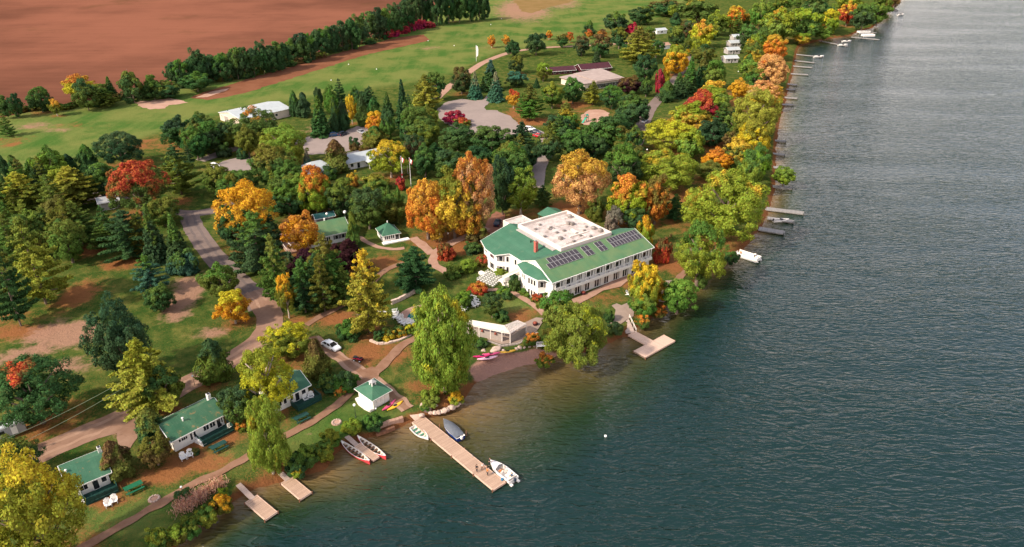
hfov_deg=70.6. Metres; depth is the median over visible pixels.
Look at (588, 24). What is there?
cedar tree
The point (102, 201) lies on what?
shed
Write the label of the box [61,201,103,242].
pine tree
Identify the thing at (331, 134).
parked car
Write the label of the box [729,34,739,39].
cabin
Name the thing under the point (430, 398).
shrub
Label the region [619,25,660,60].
pine tree
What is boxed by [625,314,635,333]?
gangway
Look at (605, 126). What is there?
broadleaf tree
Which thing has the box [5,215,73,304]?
pine tree
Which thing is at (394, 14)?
pine tree
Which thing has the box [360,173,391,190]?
shrub
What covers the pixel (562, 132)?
broadleaf tree
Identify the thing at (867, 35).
pontoon boat
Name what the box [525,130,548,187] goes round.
road
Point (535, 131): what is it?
parked car
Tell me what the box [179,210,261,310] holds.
road
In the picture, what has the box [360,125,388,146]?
broadleaf tree
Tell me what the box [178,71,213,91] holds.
broadleaf tree
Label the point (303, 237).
maple tree
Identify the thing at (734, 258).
shrub
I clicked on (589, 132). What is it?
broadleaf tree
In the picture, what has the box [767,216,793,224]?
boat
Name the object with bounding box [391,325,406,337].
shrub
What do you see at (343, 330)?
shrub
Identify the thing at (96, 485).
door
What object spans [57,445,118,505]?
cottage
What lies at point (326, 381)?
shrub
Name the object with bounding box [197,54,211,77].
pine tree
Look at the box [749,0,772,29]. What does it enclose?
broadleaf tree
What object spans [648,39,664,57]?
broadleaf tree
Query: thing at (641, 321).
shrub
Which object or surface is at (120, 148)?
maple tree
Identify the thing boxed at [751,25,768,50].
broadleaf tree
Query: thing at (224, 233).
broadleaf tree
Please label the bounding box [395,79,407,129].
spruce tree
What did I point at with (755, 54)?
broadleaf tree
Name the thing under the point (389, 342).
stone edging
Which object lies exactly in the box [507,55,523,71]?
maple tree
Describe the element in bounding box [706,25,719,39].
broadleaf tree
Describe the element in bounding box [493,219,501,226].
parked car
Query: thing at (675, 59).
maple tree
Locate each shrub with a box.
[59,103,73,110]
[68,101,77,107]
[118,91,129,100]
[144,527,172,546]
[164,247,200,275]
[165,522,187,546]
[173,486,193,505]
[179,514,202,540]
[188,447,199,455]
[194,504,217,528]
[208,493,233,515]
[214,142,232,157]
[216,487,231,496]
[235,419,247,432]
[236,147,248,159]
[240,71,249,78]
[284,450,307,479]
[286,60,296,66]
[291,468,301,478]
[293,54,304,63]
[297,443,319,470]
[302,55,311,62]
[310,52,321,59]
[314,438,333,462]
[317,368,335,394]
[318,52,326,57]
[318,428,341,447]
[319,165,337,179]
[332,370,358,392]
[333,386,345,396]
[335,318,360,342]
[340,417,361,435]
[346,170,358,186]
[348,136,360,150]
[358,142,373,150]
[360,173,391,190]
[362,412,382,431]
[363,38,375,44]
[373,330,383,341]
[381,326,397,341]
[389,29,399,36]
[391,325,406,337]
[395,173,404,190]
[399,25,410,33]
[404,323,415,334]
[408,22,417,30]
[414,19,426,29]
[419,404,429,411]
[420,389,439,408]
[423,20,435,27]
[436,238,456,261]
[441,110,465,123]
[443,263,463,279]
[448,390,464,405]
[453,117,471,125]
[455,290,473,310]
[460,258,477,273]
[463,241,482,255]
[465,221,488,242]
[466,280,487,295]
[471,338,488,349]
[474,254,487,266]
[492,309,509,322]
[494,268,508,277]
[496,285,508,293]
[501,288,512,299]
[508,274,520,291]
[520,288,530,296]
[522,332,539,346]
[530,293,542,303]
[534,351,555,367]
[540,328,559,342]
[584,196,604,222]
[603,309,614,323]
[604,205,623,230]
[607,321,623,335]
[625,22,636,33]
[633,313,649,329]
[636,215,654,249]
[651,304,667,317]
[652,234,672,263]
[655,69,664,92]
[663,64,670,81]
[695,273,711,288]
[724,251,740,264]
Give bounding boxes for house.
[281,217,347,253]
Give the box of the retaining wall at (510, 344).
[488,332,538,346]
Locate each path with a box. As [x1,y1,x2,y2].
[76,380,364,546]
[304,262,403,325]
[310,336,412,409]
[360,236,404,249]
[375,336,416,371]
[409,237,433,252]
[426,227,489,254]
[428,252,448,278]
[487,288,543,314]
[674,260,689,279]
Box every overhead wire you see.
[9,383,119,437]
[15,391,117,445]
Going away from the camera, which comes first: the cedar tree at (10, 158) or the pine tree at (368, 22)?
the cedar tree at (10, 158)
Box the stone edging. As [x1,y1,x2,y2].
[369,334,411,344]
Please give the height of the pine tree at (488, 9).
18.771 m
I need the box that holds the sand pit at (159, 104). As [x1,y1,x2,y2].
[136,98,186,108]
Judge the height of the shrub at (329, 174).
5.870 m
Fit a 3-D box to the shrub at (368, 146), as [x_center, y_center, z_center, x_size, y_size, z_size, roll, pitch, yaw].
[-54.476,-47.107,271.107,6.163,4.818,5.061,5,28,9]
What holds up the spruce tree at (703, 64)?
on the ground
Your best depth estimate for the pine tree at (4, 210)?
197.04 m
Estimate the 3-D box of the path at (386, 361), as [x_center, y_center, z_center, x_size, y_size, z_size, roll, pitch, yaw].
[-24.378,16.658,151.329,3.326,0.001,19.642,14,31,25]
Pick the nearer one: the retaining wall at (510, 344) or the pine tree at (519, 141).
the retaining wall at (510, 344)
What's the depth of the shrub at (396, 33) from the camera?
492.24 m
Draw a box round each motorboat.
[490,459,519,486]
[772,218,788,222]
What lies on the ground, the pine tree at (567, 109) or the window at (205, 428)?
the pine tree at (567, 109)
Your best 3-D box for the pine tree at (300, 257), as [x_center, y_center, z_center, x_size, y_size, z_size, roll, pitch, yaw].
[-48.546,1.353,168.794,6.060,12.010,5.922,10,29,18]
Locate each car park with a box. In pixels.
[219,157,251,170]
[303,126,367,154]
[437,96,518,138]
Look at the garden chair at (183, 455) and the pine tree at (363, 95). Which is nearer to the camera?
the garden chair at (183, 455)
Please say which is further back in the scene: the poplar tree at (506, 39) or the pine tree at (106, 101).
the poplar tree at (506, 39)
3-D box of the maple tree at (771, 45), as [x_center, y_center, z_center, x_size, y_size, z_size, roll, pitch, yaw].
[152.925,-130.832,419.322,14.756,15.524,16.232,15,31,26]
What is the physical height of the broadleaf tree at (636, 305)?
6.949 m
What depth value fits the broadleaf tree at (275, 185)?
215.03 m
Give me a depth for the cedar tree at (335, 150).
247.74 m
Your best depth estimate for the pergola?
155.93 m
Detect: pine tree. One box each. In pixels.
[0,95,11,117]
[0,113,17,135]
[0,155,10,182]
[0,171,48,213]
[0,180,10,211]
[0,200,16,224]
[0,212,20,266]
[0,249,39,326]
[4,189,26,214]
[5,167,23,195]
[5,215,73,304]
[11,158,30,184]
[31,207,59,245]
[32,156,53,187]
[36,174,65,206]
[36,176,53,203]
[46,165,105,207]
[53,198,75,222]
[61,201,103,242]
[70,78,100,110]
[90,205,119,249]
[91,83,112,105]
[96,209,144,262]
[97,88,120,106]
[102,337,178,422]
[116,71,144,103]
[128,214,145,254]
[130,254,170,293]
[135,211,143,227]
[140,74,161,99]
[154,144,203,194]
[161,61,178,84]
[169,58,191,83]
[183,59,196,75]
[183,140,195,166]
[187,47,206,76]
[196,127,209,157]
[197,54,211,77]
[203,54,220,77]
[210,53,231,81]
[220,50,236,73]
[224,47,245,79]
[228,210,286,273]
[235,47,255,78]
[245,47,263,77]
[253,39,271,73]
[256,233,295,302]
[259,45,281,72]
[266,170,275,188]
[266,184,276,212]
[266,213,281,246]
[268,41,286,70]
[280,42,291,68]
[282,250,294,285]
[285,38,300,59]
[285,146,296,161]
[287,258,321,312]
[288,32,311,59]
[293,256,306,285]
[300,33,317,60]
[304,232,349,299]
[305,252,338,311]
[308,252,338,310]
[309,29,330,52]
[313,87,322,105]
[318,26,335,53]
[322,84,336,99]
[324,88,337,112]
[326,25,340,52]
[333,78,345,103]
[333,265,353,303]
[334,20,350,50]
[337,248,392,333]
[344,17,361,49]
[350,13,367,46]
[350,86,356,100]
[353,90,362,103]
[360,11,377,37]
[361,88,370,106]
[364,85,377,105]
[370,7,386,40]
[380,8,394,39]
[386,2,401,32]
[394,4,407,30]
[394,246,436,293]
[399,102,415,125]
[400,0,415,30]
[406,93,411,104]
[407,0,424,21]
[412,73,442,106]
[420,0,434,21]
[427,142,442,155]
[429,0,444,25]
[443,0,454,23]
[452,0,466,22]
[463,0,478,21]
[473,0,486,20]
[484,0,490,18]
[509,120,534,145]
[514,133,527,145]
[515,84,546,119]
[533,185,551,206]
[552,114,563,140]
[555,101,582,128]
[581,81,602,104]
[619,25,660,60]
[665,194,683,220]
[684,38,690,52]
[710,103,731,135]
[729,16,736,33]
[730,122,740,136]
[733,12,742,33]
[743,38,751,53]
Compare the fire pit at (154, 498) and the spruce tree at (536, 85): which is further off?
the spruce tree at (536, 85)
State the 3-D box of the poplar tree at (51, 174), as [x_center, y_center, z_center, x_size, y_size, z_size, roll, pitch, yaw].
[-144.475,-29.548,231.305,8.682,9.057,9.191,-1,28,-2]
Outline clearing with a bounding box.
[513,0,572,12]
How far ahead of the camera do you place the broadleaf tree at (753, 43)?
425.02 m
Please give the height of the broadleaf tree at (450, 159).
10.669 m
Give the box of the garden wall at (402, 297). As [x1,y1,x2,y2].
[391,289,414,304]
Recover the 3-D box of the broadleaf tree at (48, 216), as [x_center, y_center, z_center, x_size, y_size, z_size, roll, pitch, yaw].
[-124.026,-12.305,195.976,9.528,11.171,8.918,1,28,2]
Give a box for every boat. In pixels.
[439,418,466,441]
[736,249,760,262]
[857,30,870,33]
[861,34,874,36]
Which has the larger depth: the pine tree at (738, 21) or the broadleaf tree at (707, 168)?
the pine tree at (738, 21)
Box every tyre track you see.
[35,290,267,457]
[38,292,262,450]
[184,212,246,293]
[190,211,254,290]
[309,337,403,411]
[316,336,413,406]
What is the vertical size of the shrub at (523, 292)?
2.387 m
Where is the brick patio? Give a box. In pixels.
[471,317,542,343]
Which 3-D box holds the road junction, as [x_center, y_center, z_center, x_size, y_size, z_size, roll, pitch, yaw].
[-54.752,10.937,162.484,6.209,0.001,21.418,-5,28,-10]
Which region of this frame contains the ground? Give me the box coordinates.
[0,0,900,546]
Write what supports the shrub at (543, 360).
on the ground
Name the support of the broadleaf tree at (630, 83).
on the ground
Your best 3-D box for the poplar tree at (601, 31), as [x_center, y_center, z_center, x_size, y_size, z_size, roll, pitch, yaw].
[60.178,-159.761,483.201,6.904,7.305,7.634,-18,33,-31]
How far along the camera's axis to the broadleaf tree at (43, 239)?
189.03 m
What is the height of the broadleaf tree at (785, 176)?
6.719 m
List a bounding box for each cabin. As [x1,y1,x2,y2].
[721,55,738,62]
[723,47,740,53]
[726,40,741,46]
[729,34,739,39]
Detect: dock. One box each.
[236,483,278,522]
[277,472,312,502]
[345,435,379,461]
[410,414,505,492]
[627,331,674,359]
[758,227,784,235]
[765,207,803,215]
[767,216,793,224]
[773,185,792,189]
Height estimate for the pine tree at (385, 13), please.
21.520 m
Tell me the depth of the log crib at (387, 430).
130.25 m
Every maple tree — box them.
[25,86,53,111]
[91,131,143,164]
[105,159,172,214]
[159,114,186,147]
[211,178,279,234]
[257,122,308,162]
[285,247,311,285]
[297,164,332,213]
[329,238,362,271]
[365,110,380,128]
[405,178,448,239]
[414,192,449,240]
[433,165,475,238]
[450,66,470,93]
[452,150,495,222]
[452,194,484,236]
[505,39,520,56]
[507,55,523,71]
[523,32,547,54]
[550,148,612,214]
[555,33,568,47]
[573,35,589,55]
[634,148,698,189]
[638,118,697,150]
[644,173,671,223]
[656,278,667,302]
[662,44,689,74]
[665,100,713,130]
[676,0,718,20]
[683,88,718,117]
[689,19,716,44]
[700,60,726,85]
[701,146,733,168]
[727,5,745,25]
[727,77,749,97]
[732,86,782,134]
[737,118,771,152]
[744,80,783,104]
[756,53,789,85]
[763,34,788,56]
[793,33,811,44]
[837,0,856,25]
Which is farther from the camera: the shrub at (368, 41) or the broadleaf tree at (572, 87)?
the shrub at (368, 41)
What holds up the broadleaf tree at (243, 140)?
on the ground
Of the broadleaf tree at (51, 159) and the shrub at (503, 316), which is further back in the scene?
the broadleaf tree at (51, 159)
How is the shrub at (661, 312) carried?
on the ground
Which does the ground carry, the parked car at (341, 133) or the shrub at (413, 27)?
the shrub at (413, 27)
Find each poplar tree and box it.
[46,98,62,115]
[47,168,62,190]
[60,73,97,94]
[212,288,251,323]
[224,105,277,138]
[235,346,297,410]
[274,272,297,317]
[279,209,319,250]
[345,94,356,123]
[366,139,409,177]
[487,35,494,47]
[501,35,509,45]
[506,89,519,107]
[507,165,537,214]
[546,30,552,37]
[566,32,573,42]
[585,29,592,36]
[597,29,607,36]
[681,186,712,222]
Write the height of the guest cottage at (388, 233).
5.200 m
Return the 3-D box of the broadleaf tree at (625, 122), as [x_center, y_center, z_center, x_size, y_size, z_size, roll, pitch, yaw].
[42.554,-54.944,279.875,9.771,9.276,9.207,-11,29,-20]
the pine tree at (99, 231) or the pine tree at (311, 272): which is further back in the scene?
the pine tree at (99, 231)
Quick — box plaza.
[486,211,504,233]
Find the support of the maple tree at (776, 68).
on the ground
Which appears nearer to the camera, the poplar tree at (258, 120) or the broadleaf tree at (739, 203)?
the broadleaf tree at (739, 203)
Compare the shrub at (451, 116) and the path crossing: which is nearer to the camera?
the path crossing
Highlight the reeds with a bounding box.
[168,474,230,517]
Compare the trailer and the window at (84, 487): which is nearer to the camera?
the window at (84, 487)
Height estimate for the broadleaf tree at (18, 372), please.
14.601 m
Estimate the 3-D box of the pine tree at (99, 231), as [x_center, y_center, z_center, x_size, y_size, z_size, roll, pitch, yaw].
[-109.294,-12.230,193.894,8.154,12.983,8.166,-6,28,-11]
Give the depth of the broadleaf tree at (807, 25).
470.19 m
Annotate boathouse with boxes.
[354,378,392,411]
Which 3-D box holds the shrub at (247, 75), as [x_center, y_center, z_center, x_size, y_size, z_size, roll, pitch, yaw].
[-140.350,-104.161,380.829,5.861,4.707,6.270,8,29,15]
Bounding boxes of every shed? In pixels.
[95,196,119,210]
[312,211,335,221]
[546,65,576,74]
[574,62,611,71]
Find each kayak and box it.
[382,399,395,410]
[387,400,402,410]
[473,354,490,357]
[477,355,497,359]
[483,352,499,354]
[500,349,515,352]
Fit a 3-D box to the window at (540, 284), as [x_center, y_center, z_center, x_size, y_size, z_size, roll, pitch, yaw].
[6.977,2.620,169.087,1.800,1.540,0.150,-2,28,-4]
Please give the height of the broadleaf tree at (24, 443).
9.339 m
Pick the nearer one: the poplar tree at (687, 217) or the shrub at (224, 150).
the poplar tree at (687, 217)
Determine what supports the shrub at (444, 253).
on the ground
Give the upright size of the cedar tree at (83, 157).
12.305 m
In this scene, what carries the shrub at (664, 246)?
on the ground
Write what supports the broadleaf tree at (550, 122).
on the ground
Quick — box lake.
[177,0,1023,546]
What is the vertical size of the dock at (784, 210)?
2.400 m
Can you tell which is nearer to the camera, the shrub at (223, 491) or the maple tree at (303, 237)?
the shrub at (223, 491)
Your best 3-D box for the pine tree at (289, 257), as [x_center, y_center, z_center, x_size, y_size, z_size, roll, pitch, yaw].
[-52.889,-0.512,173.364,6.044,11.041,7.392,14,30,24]
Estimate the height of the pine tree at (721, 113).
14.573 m
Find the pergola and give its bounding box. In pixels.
[466,320,525,342]
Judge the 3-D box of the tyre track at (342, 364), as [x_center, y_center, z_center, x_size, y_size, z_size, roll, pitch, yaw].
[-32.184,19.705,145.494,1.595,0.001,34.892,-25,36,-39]
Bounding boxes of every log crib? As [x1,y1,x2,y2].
[376,426,394,436]
[381,416,403,428]
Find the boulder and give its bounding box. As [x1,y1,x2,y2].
[490,346,500,351]
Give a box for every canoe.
[341,440,369,463]
[357,435,385,459]
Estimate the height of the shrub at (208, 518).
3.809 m
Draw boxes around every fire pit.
[148,494,160,503]
[331,418,341,425]
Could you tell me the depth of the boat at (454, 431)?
129.76 m
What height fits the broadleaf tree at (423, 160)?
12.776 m
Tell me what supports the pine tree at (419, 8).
on the ground
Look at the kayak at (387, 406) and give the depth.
135.53 m
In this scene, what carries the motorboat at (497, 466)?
on the lake
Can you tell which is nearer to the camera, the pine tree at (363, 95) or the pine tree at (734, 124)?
the pine tree at (734, 124)
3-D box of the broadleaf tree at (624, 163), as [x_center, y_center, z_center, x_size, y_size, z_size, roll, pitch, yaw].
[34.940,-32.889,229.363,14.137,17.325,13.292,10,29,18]
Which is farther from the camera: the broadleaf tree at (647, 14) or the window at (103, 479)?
the broadleaf tree at (647, 14)
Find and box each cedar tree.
[7,155,22,172]
[24,158,33,183]
[30,163,49,187]
[64,153,77,173]
[73,144,99,178]
[99,440,136,483]
[134,407,165,444]
[191,338,235,385]
[288,90,298,116]
[295,92,310,117]
[302,338,332,380]
[322,139,350,173]
[328,97,340,131]
[338,100,350,130]
[345,211,359,246]
[354,96,367,126]
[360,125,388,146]
[366,96,381,119]
[384,184,392,222]
[394,185,405,223]
[491,154,517,214]
[581,20,596,35]
[655,80,675,102]
[669,12,682,25]
[742,53,752,64]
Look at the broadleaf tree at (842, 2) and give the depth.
598.23 m
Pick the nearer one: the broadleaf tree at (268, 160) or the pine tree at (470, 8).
the broadleaf tree at (268, 160)
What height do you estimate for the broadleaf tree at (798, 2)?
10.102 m
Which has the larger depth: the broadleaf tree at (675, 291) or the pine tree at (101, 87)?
the pine tree at (101, 87)
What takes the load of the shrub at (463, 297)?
on the ground
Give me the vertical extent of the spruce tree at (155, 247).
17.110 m
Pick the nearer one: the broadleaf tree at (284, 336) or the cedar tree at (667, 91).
the broadleaf tree at (284, 336)
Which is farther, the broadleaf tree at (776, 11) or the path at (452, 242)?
the broadleaf tree at (776, 11)
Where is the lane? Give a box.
[436,43,628,97]
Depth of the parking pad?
129.01 m
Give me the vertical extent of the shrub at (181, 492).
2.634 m
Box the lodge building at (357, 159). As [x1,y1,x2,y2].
[301,148,392,179]
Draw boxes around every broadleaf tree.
[0,353,86,428]
[0,433,46,475]
[0,442,88,546]
[4,214,44,248]
[6,93,23,117]
[21,208,43,245]
[27,144,66,171]
[35,208,61,232]
[37,194,66,216]
[39,218,78,243]
[42,219,93,262]
[78,290,152,376]
[82,162,119,195]
[136,430,171,468]
[137,364,185,403]
[140,196,183,225]
[142,282,176,311]
[151,80,179,97]
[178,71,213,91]
[179,114,207,139]
[180,125,211,160]
[183,111,212,124]
[187,120,223,153]
[195,261,239,296]
[200,163,228,192]
[215,175,237,200]
[215,205,247,251]
[216,122,236,148]
[216,383,259,423]
[222,172,242,199]
[223,169,259,189]
[234,123,261,157]
[246,143,291,184]
[256,321,319,357]
[264,178,284,206]
[267,147,300,173]
[270,179,306,215]
[273,159,307,179]
[285,173,310,210]
[324,177,354,216]
[348,187,387,229]
[377,190,406,222]
[379,111,394,141]
[399,120,412,140]
[401,107,432,124]
[401,133,425,167]
[405,116,439,144]
[411,142,439,177]
[415,130,435,145]
[420,105,437,122]
[426,71,445,98]
[432,149,465,176]
[438,122,475,150]
[463,145,492,167]
[469,125,514,150]
[482,292,503,317]
[492,141,527,167]
[492,142,528,162]
[492,151,530,176]
[502,142,520,148]
[504,71,528,86]
[524,144,541,164]
[535,289,572,326]
[536,62,551,81]
[536,130,561,160]
[540,81,565,108]
[542,115,570,134]
[554,120,573,141]
[560,129,592,156]
[562,114,579,129]
[563,76,585,103]
[581,127,599,139]
[581,134,610,156]
[584,114,624,144]
[590,33,612,57]
[598,85,622,108]
[602,11,628,28]
[602,142,643,187]
[606,172,649,223]
[608,141,643,163]
[609,112,629,125]
[610,26,628,48]
[612,125,630,140]
[615,90,650,127]
[615,118,632,129]
[617,75,641,93]
[618,43,628,59]
[622,207,649,227]
[624,125,642,146]
[627,259,660,309]
[627,293,656,316]
[628,7,653,24]
[632,54,657,81]
[632,148,645,161]
[639,79,652,96]
[640,6,654,24]
[644,26,655,39]
[645,0,679,15]
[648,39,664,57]
[662,278,699,314]
[667,4,677,16]
[667,25,684,45]
[673,218,729,286]
[674,128,705,157]
[680,20,694,38]
[680,167,770,242]
[685,37,701,53]
[689,44,717,59]
[695,160,723,178]
[697,109,715,127]
[698,120,729,146]
[701,80,725,92]
[701,85,733,110]
[705,9,730,32]
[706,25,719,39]
[721,112,747,134]
[721,127,740,146]
[721,137,753,168]
[736,23,758,48]
[736,150,763,188]
[737,59,758,81]
[743,13,750,24]
[743,142,771,174]
[744,45,764,61]
[744,65,766,85]
[746,40,763,53]
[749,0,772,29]
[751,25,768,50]
[757,7,799,41]
[771,0,795,12]
[771,165,795,186]
[773,6,786,19]
[792,7,824,36]
[794,0,801,6]
[801,0,834,22]
[815,23,832,41]
[821,8,840,32]
[831,3,837,10]
[835,0,863,9]
[849,3,879,30]
[869,0,893,25]
[885,0,900,10]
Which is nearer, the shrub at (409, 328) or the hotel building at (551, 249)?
the shrub at (409, 328)
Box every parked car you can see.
[320,339,340,351]
[328,132,337,136]
[338,131,347,135]
[357,129,365,133]
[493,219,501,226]
[531,129,541,132]
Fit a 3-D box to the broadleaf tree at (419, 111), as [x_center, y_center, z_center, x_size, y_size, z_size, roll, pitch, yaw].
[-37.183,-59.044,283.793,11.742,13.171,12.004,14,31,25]
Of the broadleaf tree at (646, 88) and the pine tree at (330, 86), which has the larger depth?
the broadleaf tree at (646, 88)
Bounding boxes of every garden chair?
[103,497,111,508]
[110,494,117,503]
[179,451,186,459]
[186,448,192,456]
[308,391,313,397]
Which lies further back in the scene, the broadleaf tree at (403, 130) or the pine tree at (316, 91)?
the pine tree at (316, 91)
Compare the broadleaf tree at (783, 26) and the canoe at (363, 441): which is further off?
the broadleaf tree at (783, 26)
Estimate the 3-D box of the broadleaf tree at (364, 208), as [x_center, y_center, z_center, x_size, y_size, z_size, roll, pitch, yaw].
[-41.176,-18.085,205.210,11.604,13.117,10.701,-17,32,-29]
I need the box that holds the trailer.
[0,419,31,438]
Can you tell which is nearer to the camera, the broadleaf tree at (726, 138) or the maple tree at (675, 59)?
the broadleaf tree at (726, 138)
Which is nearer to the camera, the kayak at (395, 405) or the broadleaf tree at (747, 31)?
the kayak at (395, 405)
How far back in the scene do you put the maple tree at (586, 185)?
210.22 m
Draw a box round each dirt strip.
[191,35,428,99]
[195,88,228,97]
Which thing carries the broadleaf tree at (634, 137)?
on the ground
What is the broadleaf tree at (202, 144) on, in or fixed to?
on the ground
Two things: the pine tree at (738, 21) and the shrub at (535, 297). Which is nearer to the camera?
the shrub at (535, 297)
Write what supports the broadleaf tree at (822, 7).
on the ground
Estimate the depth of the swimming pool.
165.78 m
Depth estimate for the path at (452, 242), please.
201.03 m
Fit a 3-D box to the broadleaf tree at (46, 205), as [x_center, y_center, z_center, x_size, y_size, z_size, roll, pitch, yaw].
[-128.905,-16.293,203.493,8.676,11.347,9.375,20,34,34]
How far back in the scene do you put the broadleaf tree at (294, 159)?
234.78 m
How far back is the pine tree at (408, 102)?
309.37 m
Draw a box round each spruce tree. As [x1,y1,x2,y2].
[105,76,117,95]
[142,203,168,265]
[165,214,189,274]
[303,148,310,163]
[310,95,332,138]
[382,92,393,116]
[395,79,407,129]
[467,72,483,100]
[479,60,504,91]
[486,72,504,103]
[533,78,539,88]
[592,43,600,62]
[673,72,688,99]
[683,56,697,94]
[696,50,707,88]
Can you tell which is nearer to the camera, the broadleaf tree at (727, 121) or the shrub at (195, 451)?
the shrub at (195, 451)
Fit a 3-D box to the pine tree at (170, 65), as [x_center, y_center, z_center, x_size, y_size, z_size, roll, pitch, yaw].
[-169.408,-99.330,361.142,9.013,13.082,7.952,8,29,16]
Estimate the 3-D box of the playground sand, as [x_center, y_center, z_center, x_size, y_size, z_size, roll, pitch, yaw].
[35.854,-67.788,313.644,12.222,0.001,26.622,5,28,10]
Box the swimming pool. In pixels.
[398,305,438,322]
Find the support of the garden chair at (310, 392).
on the ground
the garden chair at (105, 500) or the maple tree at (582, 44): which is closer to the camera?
the garden chair at (105, 500)
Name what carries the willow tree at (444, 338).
on the ground
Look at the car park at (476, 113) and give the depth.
317.60 m
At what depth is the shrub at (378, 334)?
155.00 m
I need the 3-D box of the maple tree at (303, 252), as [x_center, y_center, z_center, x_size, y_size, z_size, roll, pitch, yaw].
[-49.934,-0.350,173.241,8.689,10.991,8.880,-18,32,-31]
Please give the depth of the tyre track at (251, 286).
196.03 m
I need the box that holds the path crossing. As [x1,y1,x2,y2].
[360,366,380,381]
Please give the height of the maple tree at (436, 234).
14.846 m
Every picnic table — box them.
[123,480,144,495]
[208,440,228,454]
[292,411,310,423]
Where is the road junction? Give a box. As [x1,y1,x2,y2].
[250,300,282,348]
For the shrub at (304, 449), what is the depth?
120.91 m
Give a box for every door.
[92,479,100,489]
[216,418,222,427]
[295,392,299,400]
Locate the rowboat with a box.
[409,425,427,439]
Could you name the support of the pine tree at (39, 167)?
on the ground
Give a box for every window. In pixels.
[79,484,88,491]
[101,476,107,482]
[203,424,209,431]
[209,421,215,428]
[497,256,504,261]
[538,282,545,287]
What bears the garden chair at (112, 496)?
on the ground
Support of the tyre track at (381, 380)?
on the path at (352, 366)
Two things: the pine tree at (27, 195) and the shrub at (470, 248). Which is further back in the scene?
the pine tree at (27, 195)
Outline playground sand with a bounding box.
[581,109,609,124]
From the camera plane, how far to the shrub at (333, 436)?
125.67 m
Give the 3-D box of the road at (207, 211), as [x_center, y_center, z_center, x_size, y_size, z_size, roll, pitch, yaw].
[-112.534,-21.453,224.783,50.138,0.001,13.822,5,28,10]
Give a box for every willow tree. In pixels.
[244,392,291,475]
[410,282,478,395]
[542,301,607,369]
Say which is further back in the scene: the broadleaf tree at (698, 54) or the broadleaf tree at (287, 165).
the broadleaf tree at (698, 54)
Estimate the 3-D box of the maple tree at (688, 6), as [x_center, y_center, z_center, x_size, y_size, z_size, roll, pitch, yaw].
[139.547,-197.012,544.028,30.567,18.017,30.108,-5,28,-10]
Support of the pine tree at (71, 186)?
on the ground
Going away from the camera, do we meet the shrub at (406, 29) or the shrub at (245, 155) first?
the shrub at (245, 155)
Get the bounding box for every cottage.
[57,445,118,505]
[159,392,233,451]
[259,370,321,411]
[375,221,409,244]
[652,28,666,33]
[660,42,670,48]
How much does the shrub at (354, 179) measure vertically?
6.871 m
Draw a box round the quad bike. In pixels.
[352,355,363,362]
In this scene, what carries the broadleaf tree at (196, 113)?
on the ground
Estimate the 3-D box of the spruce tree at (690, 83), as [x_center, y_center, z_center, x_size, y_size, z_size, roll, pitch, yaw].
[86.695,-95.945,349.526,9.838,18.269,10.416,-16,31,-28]
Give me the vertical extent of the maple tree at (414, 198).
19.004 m
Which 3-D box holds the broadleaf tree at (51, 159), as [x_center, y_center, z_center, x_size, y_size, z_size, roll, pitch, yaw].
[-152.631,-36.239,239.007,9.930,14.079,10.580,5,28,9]
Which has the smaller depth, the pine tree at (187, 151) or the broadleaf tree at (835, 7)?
the pine tree at (187, 151)
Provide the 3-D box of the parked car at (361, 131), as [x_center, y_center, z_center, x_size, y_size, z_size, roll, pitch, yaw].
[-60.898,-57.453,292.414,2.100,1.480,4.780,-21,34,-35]
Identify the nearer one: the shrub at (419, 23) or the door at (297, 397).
the door at (297, 397)
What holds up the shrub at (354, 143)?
on the ground
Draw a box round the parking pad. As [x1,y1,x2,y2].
[92,413,137,447]
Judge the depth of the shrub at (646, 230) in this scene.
193.60 m
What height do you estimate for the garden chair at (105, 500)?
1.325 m
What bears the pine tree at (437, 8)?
on the ground
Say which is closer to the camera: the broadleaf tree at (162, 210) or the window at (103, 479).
the window at (103, 479)
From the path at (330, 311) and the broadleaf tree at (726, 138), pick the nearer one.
the path at (330, 311)
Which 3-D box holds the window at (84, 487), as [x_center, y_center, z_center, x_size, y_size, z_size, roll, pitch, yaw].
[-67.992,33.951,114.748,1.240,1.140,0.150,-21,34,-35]
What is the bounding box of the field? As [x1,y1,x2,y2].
[0,0,434,116]
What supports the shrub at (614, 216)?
on the ground
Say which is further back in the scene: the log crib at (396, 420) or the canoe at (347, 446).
the log crib at (396, 420)
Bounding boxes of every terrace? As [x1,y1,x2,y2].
[572,272,635,302]
[611,303,633,323]
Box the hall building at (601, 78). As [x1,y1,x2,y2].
[560,68,623,89]
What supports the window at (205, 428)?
in the cottage at (201, 423)
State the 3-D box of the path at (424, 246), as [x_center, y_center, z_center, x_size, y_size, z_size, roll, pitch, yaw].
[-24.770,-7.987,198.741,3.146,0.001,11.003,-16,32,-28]
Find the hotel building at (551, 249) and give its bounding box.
[481,207,654,299]
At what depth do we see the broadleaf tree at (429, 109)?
289.85 m
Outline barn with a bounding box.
[218,101,290,123]
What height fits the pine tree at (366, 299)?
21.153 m
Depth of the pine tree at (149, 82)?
335.81 m
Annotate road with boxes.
[28,288,282,462]
[93,193,230,215]
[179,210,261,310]
[196,139,301,161]
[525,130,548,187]
[636,54,691,145]

